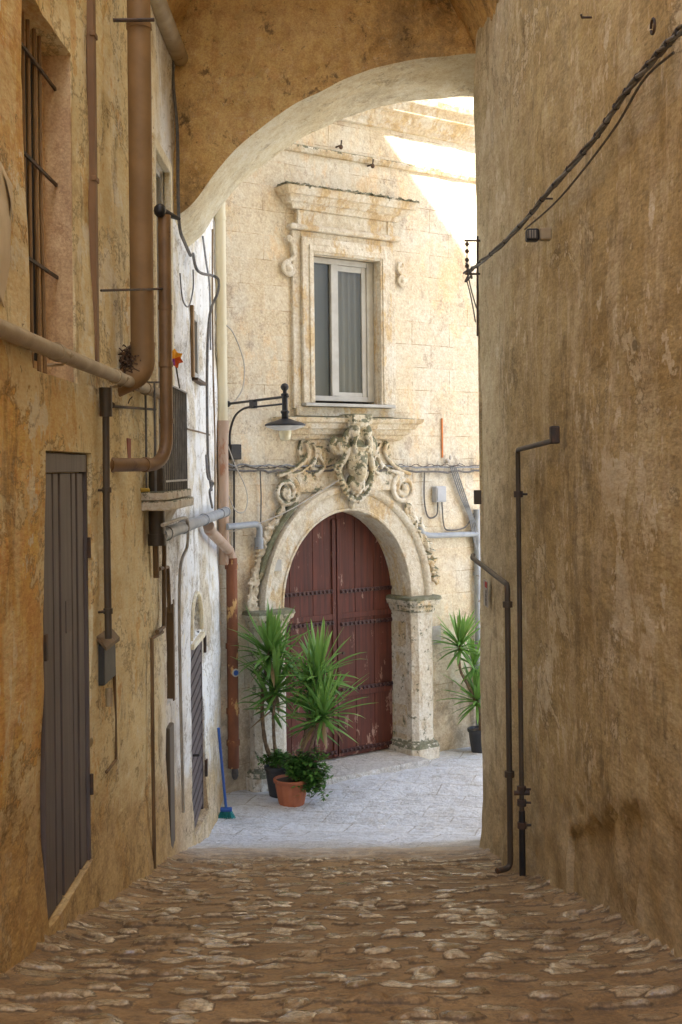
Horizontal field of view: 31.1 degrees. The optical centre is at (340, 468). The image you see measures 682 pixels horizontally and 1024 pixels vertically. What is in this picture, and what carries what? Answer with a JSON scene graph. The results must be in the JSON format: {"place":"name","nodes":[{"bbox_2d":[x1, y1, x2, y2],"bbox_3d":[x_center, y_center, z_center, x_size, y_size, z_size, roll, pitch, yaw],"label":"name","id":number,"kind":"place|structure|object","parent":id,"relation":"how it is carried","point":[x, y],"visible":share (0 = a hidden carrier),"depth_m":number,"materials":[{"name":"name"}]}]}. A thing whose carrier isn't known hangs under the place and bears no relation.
{"place":"outdoors","nodes":[
{"label":"outdoors","id":0,"kind":"place"},
{"bbox_2d":[140,488,149,492],"bbox_3d":[-1.323,0.147,8.235,0.032,0.034,0.075,-1,0,42],"label":"wall spout","id":1,"kind":"object","parent":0,"point":[144,489],"depth_m":8.22,"materials":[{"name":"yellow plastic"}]},
{"bbox_2d":[231,769,238,779],"bbox_3d":[-1.180,3.393,13.642,0.080,0.160,0.076,-1,0,0],"label":"pipe end","id":2,"kind":"object","parent":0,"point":[234,772],"visible":0.72,"depth_m":13.61,"materials":[{"name":"grey metal"}]},
{"bbox_2d":[188,747,482,848],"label":"courtyard paving","id":3,"kind":"structure","parent":0,"point":[437,802],"depth_m":12.76,"materials":[{"name":"grey stone"}]},
{"bbox_2d":[217,728,235,818],"bbox_3d":[-1.181,3.101,12.467,0.194,0.988,0.335,-1,0,0],"label":"broom","id":4,"kind":"object","parent":3,"relation":"on","point":[226,812],"visible":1,"depth_m":12.54,"materials":[{"name":"blue plastic"}]},
{"bbox_2d":[227,598,313,797],"bbox_3d":[-0.777,2.523,13.531,1.020,2.177,1.089,-1,0,0],"label":"potted yucca","id":5,"kind":"object","parent":3,"relation":"on","point":[270,633],"visible":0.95,"depth_m":13.44,"materials":[{"name":"green plant"}]},
{"bbox_2d":[273,617,370,806],"bbox_3d":[-0.170,2.607,13.247,1.162,2.017,1.229,-1,0,0],"label":"potted yucca","id":6,"kind":"object","parent":3,"relation":"on","point":[299,779],"visible":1,"depth_m":13.15,"materials":[{"name":"plant"}]},
{"bbox_2d":[432,610,481,752],"bbox_3d":[1.596,2.662,15.383,1.103,1.843,0.981,-1,0,-37],"label":"potted yucca","id":7,"kind":"object","parent":3,"relation":"on","point":[462,627],"visible":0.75,"depth_m":15.32,"materials":[{"name":"green plant"}]},
{"bbox_2d":[0,846,681,1023],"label":"cobbled street","id":8,"kind":"structure","parent":0,"point":[416,935],"depth_m":5.18,"materials":[{"name":"brown stone"}]},
{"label":"ground","id":9,"kind":"structure","parent":0,"visible":0},
{"bbox_2d":[0,0,223,973],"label":"house","id":10,"kind":"structure","parent":9,"relation":"on","point":[75,829],"depth_m":6.56,"materials":[{"name":"paint"}]},
{"bbox_2d":[0,161,12,306],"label":"satellite dish","id":11,"kind":"object","parent":10,"relation":"attached to","point":[6,192],"visible":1,"depth_m":4.84,"materials":[{"name":"beige metal"}]},
{"bbox_2d":[21,11,58,373],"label":"window bars","id":12,"kind":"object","parent":10,"relation":"in","point":[29,64],"depth_m":5.92,"materials":[{"name":"brown paint"}]},
{"bbox_2d":[40,453,93,919],"bbox_3d":[-1.380,1.012,6.090,0.088,2.174,0.998,-1,0,0],"label":"door","id":13,"kind":"structure","parent":10,"relation":"in","point":[66,780],"depth_m":6.08,"materials":[{"name":"grey paint"}]},
{"bbox_2d":[0,318,159,398],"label":"wall pipe","id":14,"kind":"object","parent":10,"relation":"attached to","point":[32,342],"depth_m":5.65,"materials":[{"name":"beige metal"}]},
{"bbox_2d":[86,0,99,362],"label":"conduit","id":15,"kind":"object","parent":10,"relation":"attached to","point":[91,37],"visible":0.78,"depth_m":6.76,"materials":[{"name":"brown metal"}]},
{"bbox_2d":[98,387,112,638],"bbox_3d":[-1.316,0.249,6.788,0.112,1.392,0.069,-1,0,-20],"label":"conduit","id":16,"kind":"object","parent":10,"relation":"attached to","point":[105,404],"visible":0.96,"depth_m":6.78,"materials":[{"name":"metal"}]},
{"bbox_2d":[96,629,119,706],"bbox_3d":[-1.318,1.118,6.907,0.080,0.424,0.409,-1,0,0],"label":"meter box","id":17,"kind":"object","parent":10,"relation":"attached to","point":[106,661],"visible":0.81,"depth_m":6.83,"materials":[{"name":"grey metal"}]},
{"bbox_2d":[105,675,117,773],"bbox_3d":[-1.324,1.442,7.054,0.017,0.558,0.304,-1,0,0],"label":"conduit","id":18,"kind":"object","parent":10,"relation":"attached to","point":[107,770],"visible":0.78,"depth_m":7.18,"materials":[{"name":"brown metal"}]},
{"bbox_2d":[127,438,130,457],"bbox_3d":[-1.349,-0.109,7.768,0.015,0.163,0.127,-1,0,0],"label":"iron strip","id":19,"kind":"object","parent":10,"relation":"attached to","point":[129,447],"visible":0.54,"depth_m":7.77,"materials":[{"name":"brown metal"}]},
{"bbox_2d":[118,343,140,403],"bbox_3d":[-1.315,-0.603,7.586,0.191,0.405,0.420,-1,0,0],"label":"bird nest","id":20,"kind":"object","parent":10,"relation":"attached to","point":[126,359],"visible":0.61,"depth_m":7.48,"materials":[{"name":"brown plant"}]},
{"bbox_2d":[100,288,162,291],"bbox_3d":[-1.225,-1.061,7.280,0.016,0.162,0.985,-1,0,13],"label":"tie bar","id":21,"kind":"object","parent":10,"relation":"attached to","point":[132,289],"visible":1,"depth_m":7.22,"materials":[{"name":"black metal"}]},
{"bbox_2d":[113,0,154,396],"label":"drainpipe","id":22,"kind":"object","parent":10,"relation":"attached to","point":[138,20],"visible":0.81,"depth_m":7.52,"materials":[{"name":"brown metal"}]},
{"bbox_2d":[112,402,156,410],"bbox_3d":[-1.324,-0.385,7.902,0.040,0.083,1.692,-1,0,0],"label":"tie bar","id":23,"kind":"object","parent":10,"relation":"attached to","point":[126,407],"visible":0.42,"depth_m":7.68,"materials":[{"name":"black metal"}]},
{"bbox_2d":[110,214,173,472],"bbox_3d":[-1.250,-0.787,7.454,0.094,1.627,0.765,-1,0,24],"label":"drainpipe","id":24,"kind":"object","parent":10,"relation":"attached to","point":[159,460],"visible":0.96,"depth_m":7.72,"materials":[{"name":"brown metal"}]},
{"bbox_2d":[153,203,180,220],"bbox_3d":[-1.111,-1.622,7.781,0.080,0.090,0.242,-1,0,22],"label":"spotlight","id":25,"kind":"object","parent":24,"relation":"attached to","point":[160,210],"visible":1,"depth_m":7.69,"materials":[{"name":"black metal"}]},
{"bbox_2d":[152,546,158,577],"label":"conduit","id":26,"kind":"object","parent":10,"relation":"attached to","point":[155,561],"visible":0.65,"depth_m":8.68,"materials":[{"name":"brown metal"}]},
{"bbox_2d":[150,630,163,868],"bbox_3d":[-1.303,1.970,8.739,0.026,1.595,0.595,-1,0,-1],"label":"conduit","id":27,"kind":"object","parent":10,"relation":"attached to","point":[153,743],"visible":0.97,"depth_m":8.46,"materials":[{"name":"brown metal"}]},
{"bbox_2d":[148,468,166,545],"bbox_3d":[-1.277,0.268,8.498,0.125,0.536,0.128,-1,0,0],"label":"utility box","id":28,"kind":"object","parent":10,"relation":"attached to","point":[156,535],"depth_m":8.45,"materials":[{"name":"metal"}]},
{"bbox_2d":[156,167,162,467],"bbox_3d":[-1.437,-1.085,9.335,0.050,2.500,0.762,-1,0,0],"label":"balcony door","id":29,"kind":"structure","parent":10,"relation":"in","point":[158,175],"depth_m":9.67,"materials":[{"name":"brown glass"}]},
{"bbox_2d":[155,546,165,633],"bbox_3d":[-1.310,0.873,8.918,0.034,0.616,0.408,-1,0,0],"label":"conduit","id":30,"kind":"object","parent":10,"relation":"attached to","point":[159,630],"visible":0.79,"depth_m":9.06,"materials":[{"name":"brown metal"}]},
{"bbox_2d":[159,565,171,612],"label":"conduit","id":31,"kind":"object","parent":10,"relation":"attached to","point":[168,587],"visible":0.83,"depth_m":9.37,"materials":[{"name":"brown metal"}]},
{"bbox_2d":[150,0,187,65],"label":"wall pipe","id":32,"kind":"object","parent":10,"relation":"attached to","point":[168,30],"depth_m":9.56,"materials":[{"name":"brown metal"}]},
{"bbox_2d":[166,722,174,848],"bbox_3d":[-1.322,2.550,9.486,0.040,1.119,0.236,-1,0,0],"label":"conduit","id":33,"kind":"object","parent":10,"relation":"attached to","point":[170,761],"visible":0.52,"depth_m":9.41,"materials":[{"name":"metal"}]},
{"bbox_2d":[161,516,189,812],"bbox_3d":[-1.191,1.585,9.075,0.115,2.459,2.285,-1,0,-5],"label":"conduit","id":34,"kind":"object","parent":10,"relation":"attached to","point":[179,653],"visible":0.98,"depth_m":9.93,"materials":[{"name":"metal"}]},
{"bbox_2d":[172,348,182,387],"bbox_3d":[-1.198,-0.721,8.989,0.127,0.284,0.385,-1,0,0],"label":"pinwheel","id":35,"kind":"object","parent":10,"relation":"on","point":[176,359],"visible":0.64,"depth_m":8.82,"materials":[{"name":"orange plastic"}]},
{"bbox_2d":[172,60,191,256],"bbox_3d":[-1.374,-2.818,10.544,0.077,1.883,0.716,-1,0,0],"label":"cable","id":36,"kind":"object","parent":10,"relation":"attached to","point":[178,168],"visible":0.84,"depth_m":10.21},
{"bbox_2d":[179,270,193,307],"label":"cable","id":37,"kind":"object","parent":10,"relation":"attached to","point":[185,305],"visible":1,"depth_m":10.66,"materials":[{"name":"grey rubber"}]},
{"bbox_2d":[165,507,230,540],"bbox_3d":[-1.245,0.467,10.864,0.112,0.109,4.672,-1,0,0],"label":"wall pipe","id":38,"kind":"object","parent":10,"relation":"attached to","point":[180,528],"depth_m":10.21,"materials":[{"name":"grey plastic"}]},
{"bbox_2d":[205,454,213,508],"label":"cable","id":39,"kind":"object","parent":38,"relation":"attached to","point":[207,475],"visible":1,"depth_m":11.91,"materials":[{"name":"grey rubber"}]},
{"bbox_2d":[187,428,209,435],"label":"cable","id":40,"kind":"object","parent":10,"relation":"attached to","point":[197,431],"visible":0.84,"depth_m":11.36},
{"bbox_2d":[190,305,206,385],"bbox_3d":[-1.383,-1.153,11.628,0.120,0.689,0.785,-1,0,0],"label":"window","id":41,"kind":"structure","parent":10,"relation":"in","point":[193,316],"depth_m":11.32,"materials":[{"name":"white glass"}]},
{"bbox_2d":[191,631,207,826],"bbox_3d":[-1.332,2.444,11.444,0.123,1.799,1.025,-1,0,0],"label":"door","id":42,"kind":"structure","parent":10,"relation":"in","point":[196,655],"depth_m":11.51,"materials":[{"name":"black metal"}]},
{"bbox_2d":[192,253,219,490],"bbox_3d":[-1.256,-0.871,11.663,0.196,2.202,1.429,-1,0,0],"label":"cable","id":43,"kind":"object","parent":10,"relation":"attached to","point":[207,340],"visible":0.96,"depth_m":12.06,"materials":[{"name":"grey rubber"}]},
{"bbox_2d":[202,236,211,349],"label":"cable","id":44,"kind":"object","parent":10,"relation":"attached to","point":[209,287],"visible":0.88,"depth_m":12.38,"materials":[{"name":"grey rubber"}]},
{"bbox_2d":[212,229,215,510],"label":"cable","id":45,"kind":"object","parent":10,"relation":"attached to","point":[213,390],"visible":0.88,"depth_m":12.70,"materials":[{"name":"grey rubber"}]},
{"bbox_2d":[203,202,239,768],"bbox_3d":[-1.271,-1.286,12.599,0.225,9.200,2.049,-1,0,0],"label":"drainpipe","id":46,"kind":"object","parent":10,"relation":"attached to","point":[219,538],"visible":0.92,"depth_m":13.48,"materials":[{"name":"beige plastic"}]},
{"bbox_2d":[226,325,244,401],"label":"cable","id":47,"kind":"object","parent":46,"relation":"attached to","point":[243,363],"visible":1,"depth_m":13.63,"materials":[{"name":"grey rubber"}]},
{"bbox_2d":[215,97,479,792],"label":"house","id":48,"kind":"structure","parent":9,"relation":"on","point":[351,322],"depth_m":14.86,"materials":[{"name":"stone"}]},
{"bbox_2d":[233,460,234,550],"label":"cable","id":49,"kind":"object","parent":48,"relation":"attached to","point":[234,506],"visible":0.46,"depth_m":13.67,"materials":[{"name":"black metal"}]},
{"bbox_2d":[226,521,263,548],"bbox_3d":[-1.067,0.752,13.649,0.101,0.318,0.530,-1,0,42],"label":"wall pipe","id":50,"kind":"object","parent":48,"relation":"attached to","point":[259,543],"depth_m":13.72,"materials":[{"name":"grey plastic"}]},
{"bbox_2d":[228,383,305,459],"bbox_3d":[-0.807,-0.491,13.148,0.426,0.780,1.388,-1,0,-28],"label":"street lamp","id":51,"kind":"object","parent":48,"relation":"attached to","point":[284,425],"visible":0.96,"depth_m":12.70,"materials":[{"name":"black metal"}]},
{"bbox_2d":[220,424,247,513],"bbox_3d":[-1.190,0.008,13.588,0.378,0.995,0.032,-1,0,-43],"label":"cable","id":52,"kind":"object","parent":51,"relation":"hanging from","point":[243,483],"visible":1,"depth_m":13.62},
{"bbox_2d":[228,466,332,468],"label":"cable","id":53,"kind":"object","parent":48,"relation":"attached to","point":[268,468],"visible":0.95,"depth_m":13.90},
{"bbox_2d":[228,468,333,473],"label":"cable","id":54,"kind":"object","parent":48,"relation":"attached to","point":[278,470],"visible":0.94,"depth_m":13.93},
{"bbox_2d":[259,471,261,521],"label":"cable","id":55,"kind":"object","parent":54,"relation":"hanging from","point":[260,498],"visible":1,"depth_m":13.87,"materials":[{"name":"grey plastic"}]},
{"bbox_2d":[228,463,333,466],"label":"cable","id":56,"kind":"object","parent":48,"relation":"attached to","point":[273,465],"visible":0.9,"depth_m":13.91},
{"bbox_2d":[229,480,338,532],"bbox_3d":[-0.665,0.438,13.907,1.529,0.591,0.044,-1,0,-31],"label":"cable","id":57,"kind":"object","parent":48,"relation":"attached to","point":[291,508],"visible":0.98,"depth_m":13.95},
{"bbox_2d":[284,512,392,761],"bbox_3d":[-0.115,2.006,14.844,1.870,3.030,0.096,-1,0,-36],"label":"door","id":58,"kind":"structure","parent":48,"relation":"in","point":[339,572],"depth_m":14.99,"materials":[{"name":"red paint"}]},
{"bbox_2d":[335,140,342,148],"bbox_3d":[-0.027,-3.826,14.524,0.046,0.112,0.123,-1,0,-43],"label":"iron hook","id":59,"kind":"object","parent":48,"relation":"attached to","point":[340,146],"visible":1,"depth_m":14.49,"materials":[{"name":"black metal"}]},
{"bbox_2d":[275,181,419,417],"bbox_3d":[0.065,-1.947,14.586,1.930,2.668,0.485,-1,0,-36],"label":"window","id":60,"kind":"structure","parent":48,"relation":"in","point":[335,359],"depth_m":14.62,"materials":[{"name":"stone"}]},
{"bbox_2d":[242,463,464,468],"bbox_3d":[0.234,-0.028,14.681,3.354,0.046,0.042,-1,0,-36],"label":"tie wire","id":61,"kind":"object","parent":48,"relation":"attached to","point":[367,465],"visible":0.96,"depth_m":14.57,"materials":[{"name":"black metal"}]},
{"bbox_2d":[367,159,374,167],"bbox_3d":[0.355,-3.670,14.800,0.046,0.112,0.123,-1,0,-43],"label":"iron hook","id":62,"kind":"object","parent":48,"relation":"attached to","point":[372,165],"visible":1,"depth_m":14.77,"materials":[{"name":"black metal"}]},
{"bbox_2d":[367,469,478,473],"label":"cable","id":63,"kind":"object","parent":48,"relation":"attached to","point":[413,471],"visible":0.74,"depth_m":15.37,"materials":[{"name":"grey plastic"}]},
{"bbox_2d":[367,465,478,468],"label":"cable","id":64,"kind":"object","parent":48,"relation":"attached to","point":[431,467],"visible":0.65,"depth_m":15.33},
{"bbox_2d":[378,465,478,467],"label":"cable","id":65,"kind":"object","parent":48,"relation":"attached to","point":[450,466],"visible":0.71,"depth_m":15.53,"materials":[{"name":"grey plastic"}]},
{"bbox_2d":[432,486,445,501],"bbox_3d":[1.238,0.326,15.423,0.170,0.200,0.100,-1,0,-36],"label":"junction box","id":66,"kind":"object","parent":48,"relation":"attached to","point":[438,493],"visible":1,"depth_m":15.38,"materials":[{"name":"grey plastic"}]},
{"bbox_2d":[423,470,437,518],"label":"cable","id":67,"kind":"object","parent":66,"relation":"attached to","point":[424,500],"visible":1,"depth_m":15.30,"materials":[{"name":"grey plastic"}]},
{"bbox_2d":[441,502,473,530],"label":"cable","id":68,"kind":"object","parent":66,"relation":"attached to","point":[451,529],"visible":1,"depth_m":15.49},
{"bbox_2d":[441,418,442,457],"bbox_3d":[1.281,-0.384,15.514,0.024,0.500,0.014,-1,0,-36],"label":"iron strip","id":69,"kind":"object","parent":48,"relation":"attached to","point":[441,437],"visible":1,"depth_m":15.51,"materials":[{"name":"orange metal"}]},
{"bbox_2d":[444,455,451,462],"bbox_3d":[1.347,-0.115,15.507,0.099,0.100,0.064,-1,0,25],"label":"insulator","id":70,"kind":"object","parent":48,"relation":"attached to","point":[447,460],"visible":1,"depth_m":15.49,"materials":[{"name":"white ceramic"}]},
{"bbox_2d":[418,520,479,537],"bbox_3d":[1.361,0.759,15.485,0.995,0.253,0.079,-1,0,-35],"label":"wall pipe","id":71,"kind":"object","parent":48,"relation":"attached to","point":[450,534],"depth_m":15.45,"materials":[{"name":"grey plastic"}]},
{"bbox_2d":[450,467,475,548],"bbox_3d":[1.558,0.507,15.632,0.419,1.056,0.028,-1,0,-33],"label":"cable","id":72,"kind":"object","parent":48,"relation":"attached to","point":[463,504],"visible":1,"depth_m":15.64,"materials":[{"name":"grey rubber"}]},
{"bbox_2d":[452,467,476,548],"bbox_3d":[1.573,0.507,15.645,0.400,1.056,0.028,-1,0,-33],"label":"cable","id":73,"kind":"object","parent":48,"relation":"attached to","point":[465,505],"visible":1,"depth_m":15.65,"materials":[{"name":"grey rubber"}]},
{"bbox_2d":[454,467,476,543],"bbox_3d":[1.589,0.506,15.657,0.380,1.055,0.028,-1,0,-33],"label":"cable","id":74,"kind":"object","parent":48,"relation":"attached to","point":[465,500],"visible":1,"depth_m":15.65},
{"bbox_2d":[456,467,476,527],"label":"cable","id":75,"kind":"object","parent":48,"relation":"attached to","point":[466,497],"visible":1,"depth_m":15.66,"materials":[{"name":"grey plastic"}]},
{"bbox_2d":[473,509,480,724],"bbox_3d":[1.764,2.056,15.779,0.104,3.050,0.104,-1,0,0],"label":"wall pipe","id":76,"kind":"object","parent":48,"relation":"attached to","point":[476,572],"depth_m":15.74,"materials":[{"name":"grey plastic"}]},
{"bbox_2d":[474,0,681,956],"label":"house","id":77,"kind":"structure","parent":9,"relation":"on","point":[580,331],"depth_m":6.38,"materials":[{"name":"beige paint"}]},
{"bbox_2d":[167,0,498,246],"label":"archway","id":78,"kind":"object","parent":77,"relation":"attached to","point":[259,84],"visible":0.82,"depth_m":10.33,"materials":[{"name":"stone"}]},
{"bbox_2d":[464,236,479,335],"bbox_3d":[1.113,-1.534,10.330,0.137,0.841,0.034,-1,0,0],"label":"cable bracket","id":79,"kind":"object","parent":77,"relation":"attached to","point":[477,241],"visible":0.99,"depth_m":10.32,"materials":[{"name":"black metal"}]},
{"bbox_2d":[464,262,470,281],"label":"cable","id":80,"kind":"object","parent":79,"relation":"attached to","point":[468,277],"visible":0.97,"depth_m":10.32,"materials":[{"name":"black rubber"}]},
{"bbox_2d":[467,281,475,321],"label":"cable","id":81,"kind":"object","parent":79,"relation":"attached to","point":[471,301],"visible":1,"depth_m":10.35,"materials":[{"name":"grey rubber"}]},
{"bbox_2d":[468,279,475,306],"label":"cable","id":82,"kind":"object","parent":79,"relation":"attached to","point":[472,293],"visible":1,"depth_m":10.34,"materials":[{"name":"grey rubber"}]},
{"bbox_2d":[474,490,480,503],"bbox_3d":[1.152,0.244,10.340,0.060,0.120,0.060,-1,0,0],"label":"box","id":83,"kind":"object","parent":77,"relation":"attached to","point":[477,496],"visible":1,"depth_m":10.31,"materials":[{"name":"metal"}]},
{"bbox_2d":[483,579,487,607],"bbox_3d":[1.148,0.993,9.727,0.012,0.205,0.201,-1,0,-2],"label":"paper sticker","id":84,"kind":"object","parent":77,"relation":"attached to","point":[485,588],"visible":1,"depth_m":9.69,"materials":[{"name":"white paper"}]},
{"bbox_2d":[470,553,513,873],"bbox_3d":[1.106,1.731,9.312,0.142,2.031,2.063,-1,0,0],"label":"conduit","id":85,"kind":"object","parent":77,"relation":"attached to","point":[508,771],"visible":1,"depth_m":8.34,"materials":[{"name":"metal"}]},
{"bbox_2d":[514,426,559,875],"bbox_3d":[1.171,1.229,7.388,0.120,2.931,1.179,-1,0,0],"label":"conduit","id":86,"kind":"object","parent":77,"relation":"attached to","point":[522,790],"visible":0.97,"depth_m":7.93,"materials":[{"name":"metal"}]},
{"bbox_2d":[525,228,551,241],"bbox_3d":[1.150,-1.358,7.131,0.148,0.075,0.088,-1,0,0],"label":"bulkhead light","id":87,"kind":"object","parent":77,"relation":"attached to","point":[537,234],"visible":1,"depth_m":7.10,"materials":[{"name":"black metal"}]},
{"bbox_2d":[468,24,681,272],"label":"cable bundle","id":88,"kind":"object","parent":77,"relation":"attached to","point":[657,54],"visible":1,"depth_m":5.67,"materials":[{"name":"black rubber"}]},
{"bbox_2d":[524,51,674,229],"bbox_3d":[1.206,-1.534,6.172,0.011,0.133,3.105,-1,0,-2],"label":"cable","id":89,"kind":"object","parent":88,"relation":"hanging from","point":[618,122],"visible":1,"depth_m":5.53,"materials":[{"name":"black rubber"}]},
{"bbox_2d":[580,14,591,18],"bbox_3d":[1.220,-2.253,6.105,0.061,0.021,0.021,-1,0,0],"label":"iron hook","id":90,"kind":"object","parent":77,"relation":"attached to","point":[586,17],"visible":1,"depth_m":6.11,"materials":[{"name":"black metal"}]},
{"bbox_2d":[650,17,655,34],"bbox_3d":[1.253,-1.775,4.922,0.010,0.071,0.071,-1,0,0],"label":"iron hook","id":91,"kind":"object","parent":77,"relation":"attached to","point":[653,23],"visible":1,"depth_m":4.91,"materials":[{"name":"black metal"}]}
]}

